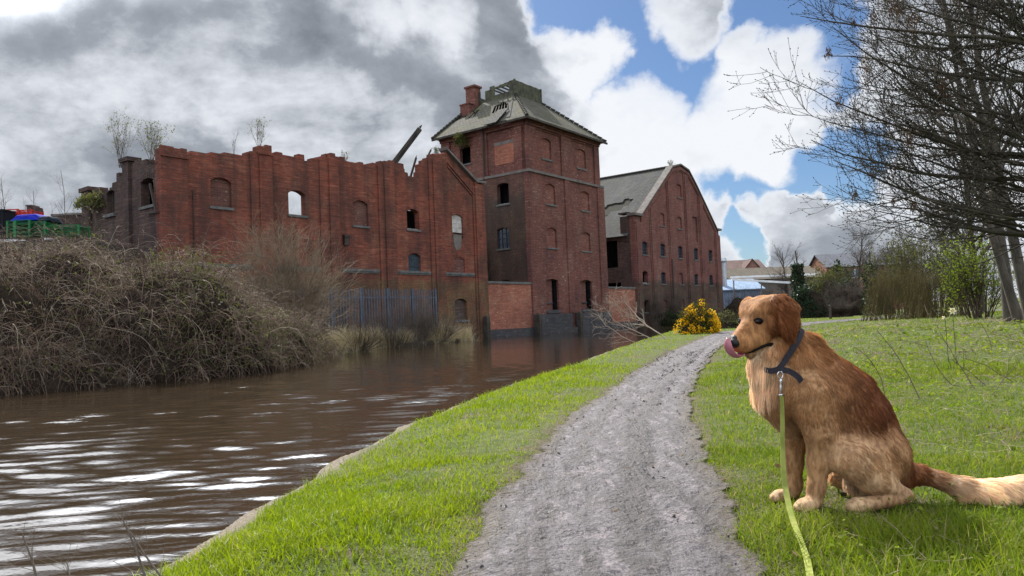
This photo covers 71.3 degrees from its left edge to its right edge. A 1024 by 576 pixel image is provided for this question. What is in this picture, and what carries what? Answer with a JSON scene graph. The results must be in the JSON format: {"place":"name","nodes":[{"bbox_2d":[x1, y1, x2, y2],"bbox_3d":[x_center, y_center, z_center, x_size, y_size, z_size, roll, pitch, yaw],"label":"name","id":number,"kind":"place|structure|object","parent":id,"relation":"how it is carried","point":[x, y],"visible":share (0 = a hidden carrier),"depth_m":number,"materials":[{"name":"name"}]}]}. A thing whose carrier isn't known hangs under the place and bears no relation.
{"place":"outdoors","nodes":[
{"label":"outdoors","id":0,"kind":"place"},
{"bbox_2d":[6,225,25,231],"bbox_3d":[-16.627,-2.000,23.985,0.289,0.138,0.718,-2,-2,-4],"label":"plastic crate","id":1,"kind":"object","parent":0,"point":[8,226],"visible":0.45,"depth_m":23.67,"materials":[{"name":"green plastic"}]},
{"bbox_2d":[6,221,25,226],"bbox_3d":[-16.632,-2.141,23.991,0.289,0.138,0.718,-2,-2,-4],"label":"plastic crate","id":2,"kind":"object","parent":1,"relation":"on","point":[7,222],"visible":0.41,"depth_m":23.67,"materials":[{"name":"green plastic"}]},
{"bbox_2d":[11,214,51,222],"bbox_3d":[-16.227,-2.345,24.146,0.916,0.269,0.800,-2,-2,0],"label":"tarpaulin","id":3,"kind":"object","parent":2,"relation":"on","point":[25,217],"visible":0.55,"depth_m":23.80,"materials":[{"name":"blue plastic"}]},
{"bbox_2d":[17,209,43,214],"bbox_3d":[-16.928,-2.613,25.120,0.505,0.191,0.718,-2,-2,-4],"label":"plastic crate","id":4,"kind":"object","parent":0,"point":[30,211],"visible":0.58,"depth_m":24.79,"materials":[{"name":"red plastic"}]},
{"bbox_2d":[0,324,678,575],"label":"canal water","id":5,"kind":"structure","parent":0,"point":[183,467],"depth_m":7.26,"materials":[{"name":"brown liquid"}]},
{"bbox_2d":[576,311,582,330],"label":"mooring post","id":6,"kind":"object","parent":5,"relation":"in","point":[579,317],"visible":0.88,"depth_m":48.94,"materials":[{"name":"brown wood"}]},
{"bbox_2d":[586,283,665,345],"bbox_3d":[3.417,0.826,21.861,1.510,2.111,2.648,-1,-3,-25],"label":"fallen branch","id":7,"kind":"object","parent":5,"relation":"on","point":[622,316],"visible":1,"depth_m":21.87,"materials":[{"name":"brown wood"}]},
{"bbox_2d":[0,298,1023,575],"bbox_3d":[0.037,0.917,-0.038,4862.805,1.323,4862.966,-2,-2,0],"label":"ground","id":8,"kind":"structure","parent":0,"point":[652,354],"depth_m":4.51,"materials":[{"name":"green plant"}]},
{"bbox_2d":[7,517,37,575],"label":"dead stalk","id":9,"kind":"object","parent":8,"relation":"on","point":[31,559],"visible":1,"depth_m":2.15,"materials":[{"name":"brown plant"}]},
{"bbox_2d":[26,205,43,240],"bbox_3d":[-22.224,-0.305,33.329,0.501,7.131,0.580,-2,-2,0],"label":"chimney stub","id":10,"kind":"object","parent":8,"relation":"on","point":[37,208],"visible":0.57,"depth_m":33.22,"materials":[{"name":"brick"}]},
{"bbox_2d":[37,544,77,575],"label":"dead stalk","id":11,"kind":"object","parent":8,"relation":"on","point":[68,570],"visible":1,"depth_m":2.01,"materials":[{"name":"plant"}]},
{"bbox_2d":[49,171,74,238],"bbox_3d":[-18.777,-1.357,30.200,2.052,7.606,1.279,-4,-3,38],"label":"birch sapling","id":12,"kind":"object","parent":8,"relation":"on","point":[64,204],"visible":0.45,"depth_m":30.53,"materials":[{"name":"brown plant"}]},
{"bbox_2d":[51,213,81,239],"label":"yard wall","id":13,"kind":"structure","parent":8,"relation":"on","point":[77,221],"depth_m":34.14,"materials":[{"name":"brick"}]},
{"bbox_2d":[0,239,137,272],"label":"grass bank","id":14,"kind":"structure","parent":8,"relation":"on","point":[102,249],"depth_m":23.05,"materials":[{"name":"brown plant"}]},
{"bbox_2d":[0,209,15,238],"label":"black bin","id":15,"kind":"object","parent":14,"relation":"on","point":[6,215],"visible":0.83,"depth_m":24.16,"materials":[{"name":"plastic"}]},
{"bbox_2d":[46,231,89,237],"bbox_3d":[-14.788,-1.774,23.800,1.074,0.113,0.718,-2,-2,-4],"label":"plastic crate","id":16,"kind":"object","parent":14,"relation":"on","point":[59,234],"visible":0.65,"depth_m":23.58,"materials":[{"name":"green plastic"}]},
{"bbox_2d":[46,228,89,233],"bbox_3d":[-14.792,-1.891,23.805,1.074,0.113,0.718,-2,-2,-4],"label":"plastic crate","id":17,"kind":"object","parent":16,"relation":"on","point":[66,231],"visible":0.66,"depth_m":23.52,"materials":[{"name":"green plastic"}]},
{"bbox_2d":[46,224,89,230],"bbox_3d":[-14.797,-2.009,23.810,1.074,0.113,0.718,-2,-2,-4],"label":"plastic crate","id":18,"kind":"object","parent":17,"relation":"on","point":[77,226],"visible":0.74,"depth_m":23.50,"materials":[{"name":"green plastic"}]},
{"bbox_2d":[37,216,61,223],"bbox_3d":[-15.623,-2.307,24.143,0.395,0.214,0.800,-2,-2,0],"label":"tarpaulin","id":19,"kind":"object","parent":18,"relation":"on","point":[55,220],"visible":0.74,"depth_m":23.99,"materials":[{"name":"black plastic"}]},
{"bbox_2d":[59,203,110,242],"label":"elder bush","id":20,"kind":"object","parent":8,"relation":"on","point":[91,227],"visible":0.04,"depth_m":27.63,"materials":[{"name":"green plant"}]},
{"bbox_2d":[0,188,237,397],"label":"bramble mound","id":21,"kind":"object","parent":8,"relation":"on","point":[20,291],"visible":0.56,"depth_m":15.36,"materials":[{"name":"brown plant"}]},
{"bbox_2d":[113,500,148,575],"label":"dead stalk","id":22,"kind":"object","parent":8,"relation":"on","point":[137,553],"visible":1,"depth_m":2.10,"materials":[{"name":"brown plant"}]},
{"bbox_2d":[106,519,163,575],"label":"dead stalk","id":23,"kind":"object","parent":8,"relation":"on","point":[151,563],"visible":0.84,"depth_m":2.20,"materials":[{"name":"brown plant"}]},
{"bbox_2d":[32,182,338,391],"bbox_3d":[-8.334,0.621,17.826,7.366,6.279,8.280,-2,-2,0],"label":"bramble mound","id":24,"kind":"object","parent":8,"relation":"on","point":[209,330],"visible":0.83,"depth_m":16.25,"materials":[{"name":"brown plant"}]},
{"bbox_2d":[194,265,367,368],"bbox_3d":[-7.493,1.358,20.454,6.535,4.456,6.836,-2,-2,0],"label":"bramble mound","id":25,"kind":"object","parent":8,"relation":"on","point":[307,350],"visible":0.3,"depth_m":20.27,"materials":[{"name":"brown plant"}]},
{"bbox_2d":[78,145,488,337],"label":"ruined warehouse","id":26,"kind":"structure","parent":8,"relation":"on","point":[433,238],"depth_m":33.16,"materials":[{"name":"red brick"}]},
{"bbox_2d":[73,188,104,210],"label":"bush","id":27,"kind":"object","parent":26,"relation":"attached to","point":[91,198],"visible":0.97,"depth_m":29.60,"materials":[{"name":"green plant"}]},
{"bbox_2d":[103,192,115,217],"bbox_3d":[-16.488,-3.476,29.447,0.923,1.130,0.310,-4,-3,37],"label":"lattice window","id":28,"kind":"structure","parent":26,"relation":"in","point":[112,196],"depth_m":29.59,"materials":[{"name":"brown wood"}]},
{"bbox_2d":[102,106,143,167],"bbox_3d":[-15.765,-6.154,29.068,1.962,2.584,1.160,-2,-2,0],"label":"wall sapling","id":29,"kind":"object","parent":26,"relation":"attached to","point":[118,147],"visible":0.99,"depth_m":28.96,"materials":[{"name":"grey plant"}]},
{"bbox_2d":[135,115,174,163],"bbox_3d":[-13.871,-5.670,27.816,1.197,1.826,1.533,-4,-3,42],"label":"wall sapling","id":30,"kind":"object","parent":26,"relation":"on","point":[158,137],"visible":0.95,"depth_m":27.66,"materials":[{"name":"grey plant"}]},
{"bbox_2d":[209,173,233,210],"bbox_3d":[-11.834,-3.907,28.951,0.300,1.493,1.047,-4,-3,37],"label":"blind window","id":31,"kind":"structure","parent":26,"relation":"in","point":[220,188],"depth_m":28.98,"materials":[{"name":"brick"}]},
{"bbox_2d":[246,117,271,145],"bbox_3d":[-10.933,-6.672,30.655,0.875,1.556,0.974,-3,-3,26],"label":"wall sapling","id":32,"kind":"object","parent":26,"relation":"attached to","point":[259,134],"visible":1,"depth_m":30.65,"materials":[{"name":"grey plant"}]},
{"bbox_2d":[352,197,370,228],"bbox_3d":[-7.411,-3.671,34.721,0.290,1.523,1.079,-4,-3,37],"label":"blind window","id":33,"kind":"structure","parent":26,"relation":"in","point":[359,208],"depth_m":34.75,"materials":[{"name":"brick"}]},
{"bbox_2d":[393,125,421,162],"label":"roof beam","id":34,"kind":"structure","parent":26,"relation":"attached to","point":[407,145],"depth_m":37.27,"materials":[{"name":"grey wood"}]},
{"bbox_2d":[408,250,420,270],"bbox_3d":[-5.162,-1.386,37.462,0.182,1.224,0.960,-4,-3,37],"label":"window","id":35,"kind":"structure","parent":26,"relation":"in","point":[413,260],"depth_m":37.51,"materials":[{"name":"grey glass"}]},
{"bbox_2d":[453,254,464,272],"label":"blind window","id":36,"kind":"structure","parent":26,"relation":"in","point":[458,262],"depth_m":40.25,"materials":[{"name":"brick"}]},
{"bbox_2d":[454,295,468,321],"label":"blind window","id":37,"kind":"structure","parent":26,"relation":"in","point":[459,304],"depth_m":40.24,"materials":[{"name":"brick"}]},
{"bbox_2d":[202,200,370,337],"bbox_3d":[-8.020,-0.391,24.473,5.697,5.472,5.010,-4,-3,40],"label":"willow bush","id":38,"kind":"object","parent":8,"relation":"on","point":[286,275],"visible":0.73,"depth_m":24.15,"materials":[{"name":"brown plant"}]},
{"bbox_2d":[235,287,437,334],"bbox_3d":[-7.617,1.313,30.328,0.132,2.679,12.849,-4,-3,37],"label":"palisade fence","id":39,"kind":"object","parent":8,"relation":"on","point":[360,305],"visible":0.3,"depth_m":32.41,"materials":[{"name":"blue paint"}]},
{"bbox_2d":[312,341,362,357],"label":"scrub bush","id":40,"kind":"object","parent":8,"relation":"on","point":[340,354],"visible":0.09,"depth_m":24.09,"materials":[{"name":"brown plant"}]},
{"bbox_2d":[331,320,395,351],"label":"scrub bush","id":41,"kind":"object","parent":8,"relation":"on","point":[364,346],"visible":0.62,"depth_m":27.88,"materials":[{"name":"brown plant"}]},
{"bbox_2d":[300,318,479,356],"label":"dry reeds","id":42,"kind":"object","parent":8,"relation":"on","point":[462,335],"visible":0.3,"depth_m":30.36,"materials":[{"name":"beige plant"}]},
{"bbox_2d":[356,307,445,348],"bbox_3d":[-5.142,1.856,30.881,4.268,2.405,2.823,-4,-3,29],"label":"scrub bush","id":43,"kind":"object","parent":8,"relation":"on","point":[392,343],"visible":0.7,"depth_m":30.70,"materials":[{"name":"brown plant"}]},
{"bbox_2d":[391,302,445,340],"bbox_3d":[-4.423,1.490,33.402,2.597,2.142,2.518,-1,-3,-29],"label":"scrub bush","id":44,"kind":"object","parent":8,"relation":"on","point":[421,326],"visible":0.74,"depth_m":33.42,"materials":[{"name":"brown plant"}]},
{"bbox_2d":[404,307,471,342],"bbox_3d":[-3.602,1.699,34.007,3.514,1.794,2.677,-2,-2,0],"label":"scrub bush","id":45,"kind":"object","parent":8,"relation":"on","point":[446,327],"visible":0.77,"depth_m":33.74,"materials":[{"name":"brown plant"}]},
{"bbox_2d":[483,316,490,337],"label":"mooring post","id":46,"kind":"object","parent":8,"relation":"on","point":[486,328],"visible":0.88,"depth_m":41.17,"materials":[{"name":"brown wood"}]},
{"bbox_2d":[488,281,534,336],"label":"boundary wall","id":47,"kind":"structure","parent":8,"relation":"on","point":[510,308],"depth_m":43.87,"materials":[{"name":"red brick"}]},
{"bbox_2d":[431,78,614,333],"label":"kiln tower","id":48,"kind":"structure","parent":8,"relation":"on","point":[529,156],"depth_m":48.47,"materials":[{"name":"red brick"}]},
{"bbox_2d":[453,132,469,148],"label":"plant","id":49,"kind":"object","parent":48,"relation":"attached to","point":[459,139],"visible":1,"depth_m":49.06,"materials":[{"name":"green plant"}]},
{"bbox_2d":[496,225,510,250],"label":"glazed window","id":50,"kind":"structure","parent":48,"relation":"in","point":[503,234],"depth_m":47.34,"materials":[{"name":"grey glass"}]},
{"bbox_2d":[541,135,552,161],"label":"blind window","id":51,"kind":"structure","parent":48,"relation":"in","point":[545,148],"depth_m":48.37,"materials":[{"name":"brick"}]},
{"bbox_2d":[545,181,556,206],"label":"blind window","id":52,"kind":"structure","parent":48,"relation":"in","point":[549,189],"depth_m":48.05,"materials":[{"name":"brick"}]},
{"bbox_2d":[546,225,558,249],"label":"blind window","id":53,"kind":"structure","parent":48,"relation":"in","point":[551,244],"depth_m":47.90,"materials":[{"name":"brick"}]},
{"bbox_2d":[546,276,558,309],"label":"blind window","id":54,"kind":"structure","parent":48,"relation":"in","point":[549,282],"depth_m":47.70,"materials":[{"name":"brick"}]},
{"bbox_2d":[576,146,587,170],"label":"blind window","id":55,"kind":"structure","parent":48,"relation":"in","point":[580,154],"depth_m":51.91,"materials":[{"name":"brick"}]},
{"bbox_2d":[580,189,590,212],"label":"blind window","id":56,"kind":"structure","parent":48,"relation":"in","point":[584,197],"depth_m":51.59,"materials":[{"name":"brick"}]},
{"bbox_2d":[580,277,591,308],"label":"blind window","id":57,"kind":"structure","parent":48,"relation":"in","point":[583,283],"depth_m":51.13,"materials":[{"name":"brick"}]},
{"bbox_2d":[581,230,591,252],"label":"blind window","id":58,"kind":"structure","parent":48,"relation":"in","point":[584,236],"depth_m":51.35,"materials":[{"name":"brick"}]},
{"bbox_2d":[535,313,542,333],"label":"mooring post","id":59,"kind":"object","parent":8,"relation":"on","point":[539,320],"visible":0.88,"depth_m":45.15,"materials":[{"name":"brown wood"}]},
{"bbox_2d":[196,360,1010,559],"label":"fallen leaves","id":60,"kind":"object","parent":8,"relation":"on","point":[776,465],"visible":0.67,"depth_m":3.99,"materials":[{"name":"brown plant"}]},
{"bbox_2d":[608,287,637,327],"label":"boundary wall","id":61,"kind":"structure","parent":8,"relation":"on","point":[631,298],"depth_m":55.31,"materials":[{"name":"red brick"}]},
{"bbox_2d":[643,286,671,325],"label":"wall scrub","id":62,"kind":"object","parent":8,"relation":"on","point":[656,309],"depth_m":57.88,"materials":[{"name":"plant"}]},
{"bbox_2d":[600,164,723,325],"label":"gabled maltings","id":63,"kind":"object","parent":8,"relation":"on","point":[662,229],"visible":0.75,"depth_m":62.88,"materials":[{"name":"red brick"}]},
{"bbox_2d":[651,307,679,324],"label":"quay bush","id":64,"kind":"object","parent":8,"relation":"on","point":[669,318],"visible":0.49,"depth_m":58.81,"materials":[{"name":"green plant"}]},
{"bbox_2d":[663,282,687,318],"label":"wall scrub","id":65,"kind":"object","parent":8,"relation":"on","point":[676,307],"depth_m":61.29,"materials":[{"name":"plant"}]},
{"bbox_2d":[673,296,720,333],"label":"gorse bush","id":66,"kind":"object","parent":8,"relation":"on","point":[701,317],"visible":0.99,"depth_m":24.18,"materials":[{"name":"yellow plant"}]},
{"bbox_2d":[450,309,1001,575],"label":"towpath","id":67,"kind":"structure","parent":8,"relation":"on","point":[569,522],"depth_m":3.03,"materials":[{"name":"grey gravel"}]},
{"bbox_2d":[715,307,738,328],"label":"bank bush","id":68,"kind":"object","parent":8,"relation":"on","point":[726,323],"visible":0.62,"depth_m":29.71,"materials":[{"name":"green plant"}]},
{"bbox_2d":[721,258,765,307],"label":"blue shed","id":69,"kind":"structure","parent":8,"relation":"on","point":[728,287],"depth_m":76.48,"materials":[{"name":"metal"}]},
{"bbox_2d":[716,283,771,320],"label":"hedge bush","id":70,"kind":"object","parent":8,"relation":"on","point":[734,304],"visible":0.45,"depth_m":61.29,"materials":[{"name":"green plant"}]},
{"bbox_2d":[732,278,790,297],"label":"roof edge board","id":71,"kind":"object","parent":8,"relation":"on","point":[761,281],"visible":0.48,"depth_m":73.99,"materials":[{"name":"white wood"}]},
{"bbox_2d":[730,273,815,293],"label":"gutter board","id":72,"kind":"object","parent":8,"relation":"on","point":[765,276],"visible":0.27,"depth_m":87.22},
{"bbox_2d":[726,266,824,297],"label":"industrial shed","id":73,"kind":"structure","parent":8,"relation":"on","point":[753,271],"depth_m":90.11,"materials":[{"name":"grey metal"}]},
{"bbox_2d":[766,241,800,295],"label":"tree","id":74,"kind":"object","parent":8,"relation":"on","point":[780,278],"visible":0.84,"depth_m":74.68,"materials":[{"name":"plant"}]},
{"bbox_2d":[783,242,808,298],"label":"ivy tree","id":75,"kind":"object","parent":8,"relation":"on","point":[797,275],"visible":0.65,"depth_m":50.12,"materials":[{"name":"green plant"}]},
{"bbox_2d":[791,279,829,317],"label":"ivy bush","id":76,"kind":"object","parent":8,"relation":"on","point":[808,301],"visible":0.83,"depth_m":46.38,"materials":[{"name":"green plant"}]},
{"bbox_2d":[804,258,854,295],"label":"olive bush","id":77,"kind":"object","parent":8,"relation":"on","point":[821,279],"visible":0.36,"depth_m":61.61,"materials":[{"name":"green plant"}]},
{"bbox_2d":[819,296,853,317],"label":"hedge bush","id":78,"kind":"object","parent":8,"relation":"on","point":[841,310],"visible":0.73,"depth_m":46.07,"materials":[{"name":"green plant"}]},
{"bbox_2d":[819,259,857,281],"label":"evergreen bush","id":79,"kind":"object","parent":8,"relation":"on","point":[836,265],"visible":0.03,"depth_m":69.66,"materials":[{"name":"green plant"}]},
{"bbox_2d":[816,273,863,304],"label":"hedge bush","id":80,"kind":"object","parent":8,"relation":"on","point":[830,291],"visible":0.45,"depth_m":51.59,"materials":[{"name":"green plant"}]},
{"bbox_2d":[836,220,877,295],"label":"grey tree","id":81,"kind":"object","parent":8,"relation":"on","point":[859,261],"visible":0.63,"depth_m":59.57,"materials":[{"name":"grey plant"}]},
{"bbox_2d":[832,280,894,315],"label":"hedge bush","id":82,"kind":"object","parent":8,"relation":"on","point":[854,298],"visible":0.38,"depth_m":49.57,"materials":[{"name":"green plant"}]},
{"bbox_2d":[809,251,920,309],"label":"house","id":83,"kind":"structure","parent":8,"relation":"on","point":[830,259],"depth_m":107.08,"materials":[{"name":"brick"}]},
{"bbox_2d":[855,242,882,315],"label":"ivy tree","id":84,"kind":"object","parent":8,"relation":"on","point":[870,264],"visible":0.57,"depth_m":45.86,"materials":[{"name":"green plant"}]},
{"bbox_2d":[855,343,884,394],"bbox_3d":[3.028,0.675,6.054,0.182,0.460,0.251,-3,-2,11],"label":"bramble cane","id":85,"kind":"object","parent":8,"relation":"on","point":[874,366],"visible":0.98,"depth_m":6.00,"materials":[{"name":"plant"}]},
{"bbox_2d":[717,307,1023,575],"bbox_3d":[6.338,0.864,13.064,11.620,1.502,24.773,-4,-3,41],"label":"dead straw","id":86,"kind":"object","parent":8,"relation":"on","point":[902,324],"visible":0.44,"depth_m":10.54,"materials":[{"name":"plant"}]},
{"bbox_2d":[724,0,1023,280],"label":"ash tree","id":87,"kind":"object","parent":8,"relation":"on","point":[1012,20],"visible":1,"depth_m":8.96,"materials":[{"name":"brown plant"}]},
{"bbox_2d":[724,294,1023,512],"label":"dog","id":88,"kind":"object","parent":8,"relation":"on","point":[842,427],"visible":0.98,"depth_m":2.67},
{"bbox_2d":[777,371,813,575],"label":"leash","id":89,"kind":"object","parent":88,"relation":"hanging from","point":[808,566],"visible":0.99,"depth_m":2.52,"materials":[{"name":"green fabric"}]},
{"bbox_2d":[867,224,914,295],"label":"grey tree","id":90,"kind":"object","parent":8,"relation":"on","point":[887,253],"visible":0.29,"depth_m":55.91,"materials":[{"name":"plant"}]},
{"bbox_2d":[855,258,942,320],"bbox_3d":[16.867,0.055,30.950,3.810,2.837,3.084,-2,-2,0],"label":"hazel thicket","id":91,"kind":"object","parent":8,"relation":"on","point":[875,295],"visible":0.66,"depth_m":31.03,"materials":[{"name":"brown plant"}]},
{"bbox_2d":[878,325,919,398],"bbox_3d":[3.116,0.594,5.795,0.171,0.591,0.292,-2,-2,-7],"label":"bramble cane","id":92,"kind":"object","parent":8,"relation":"on","point":[900,361],"visible":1,"depth_m":5.80,"materials":[{"name":"brown plant"}]},
{"bbox_2d":[883,227,931,305],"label":"grey tree","id":93,"kind":"object","parent":8,"relation":"on","point":[907,251],"visible":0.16,"depth_m":52.04,"materials":[{"name":"plant"}]},
{"bbox_2d":[854,212,989,319],"bbox_3d":[19.130,-1.307,33.014,6.581,5.583,4.820,-2,-2,0],"label":"hawthorn bush","id":94,"kind":"object","parent":8,"relation":"on","point":[916,256],"visible":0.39,"depth_m":32.95,"materials":[{"name":"green plant"}]},
{"bbox_2d":[822,0,1023,322],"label":"tree","id":95,"kind":"object","parent":8,"relation":"on","point":[1005,307],"visible":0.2,"depth_m":18.78,"materials":[{"name":"brown plant"}]},
{"bbox_2d":[888,259,974,319],"bbox_3d":[17.152,-0.011,28.945,3.583,2.658,2.623,-2,-2,0],"label":"hazel thicket","id":96,"kind":"object","parent":8,"relation":"on","point":[923,291],"visible":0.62,"depth_m":28.64,"materials":[{"name":"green plant"}]},
{"bbox_2d":[941,316,959,370],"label":"daffodil","id":97,"kind":"object","parent":8,"relation":"on","point":[942,317],"visible":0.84,"depth_m":8.28,"materials":[{"name":"green plant"}]},
{"bbox_2d":[882,0,1023,318],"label":"tree","id":98,"kind":"object","parent":8,"relation":"on","point":[1018,267],"visible":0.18,"depth_m":16.89,"materials":[{"name":"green plant"}]},
{"bbox_2d":[946,308,963,370],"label":"daffodil","id":99,"kind":"object","parent":8,"relation":"on","point":[952,313],"visible":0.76,"depth_m":8.17,"materials":[{"name":"green plant"}]},
{"bbox_2d":[910,71,1023,313],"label":"tree","id":100,"kind":"object","parent":8,"relation":"on","point":[973,231],"visible":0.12,"depth_m":26.87,"materials":[{"name":"plant"}]},
{"bbox_2d":[915,0,1023,323],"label":"tree","id":101,"kind":"object","parent":8,"relation":"on","point":[1015,309],"visible":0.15,"depth_m":17.99,"materials":[{"name":"brown plant"}]},
{"bbox_2d":[924,230,1022,319],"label":"spring shrub","id":102,"kind":"object","parent":8,"relation":"on","point":[965,274],"visible":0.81,"depth_m":22.80,"materials":[{"name":"green plant"}]},
{"bbox_2d":[0,0,1023,300],"label":"sky","id":103,"kind":"structure","parent":0,"point":[357,77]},
{"bbox_2d":[459,348,783,573],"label":"gravel","id":104,"kind":"structure","parent":0,"point":[673,516],"depth_m":6.68,"materials":[{"name":"grey gravel"}]},
{"bbox_2d":[726,259,764,268],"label":"house","id":105,"kind":"structure","parent":0,"point":[748,263],"depth_m":122.10,"materials":[{"name":"tile"}]},
{"bbox_2d":[685,310,1023,575],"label":"field grass","id":106,"kind":"structure","parent":0,"point":[922,527],"depth_m":2.66,"materials":[{"name":"green plant"}]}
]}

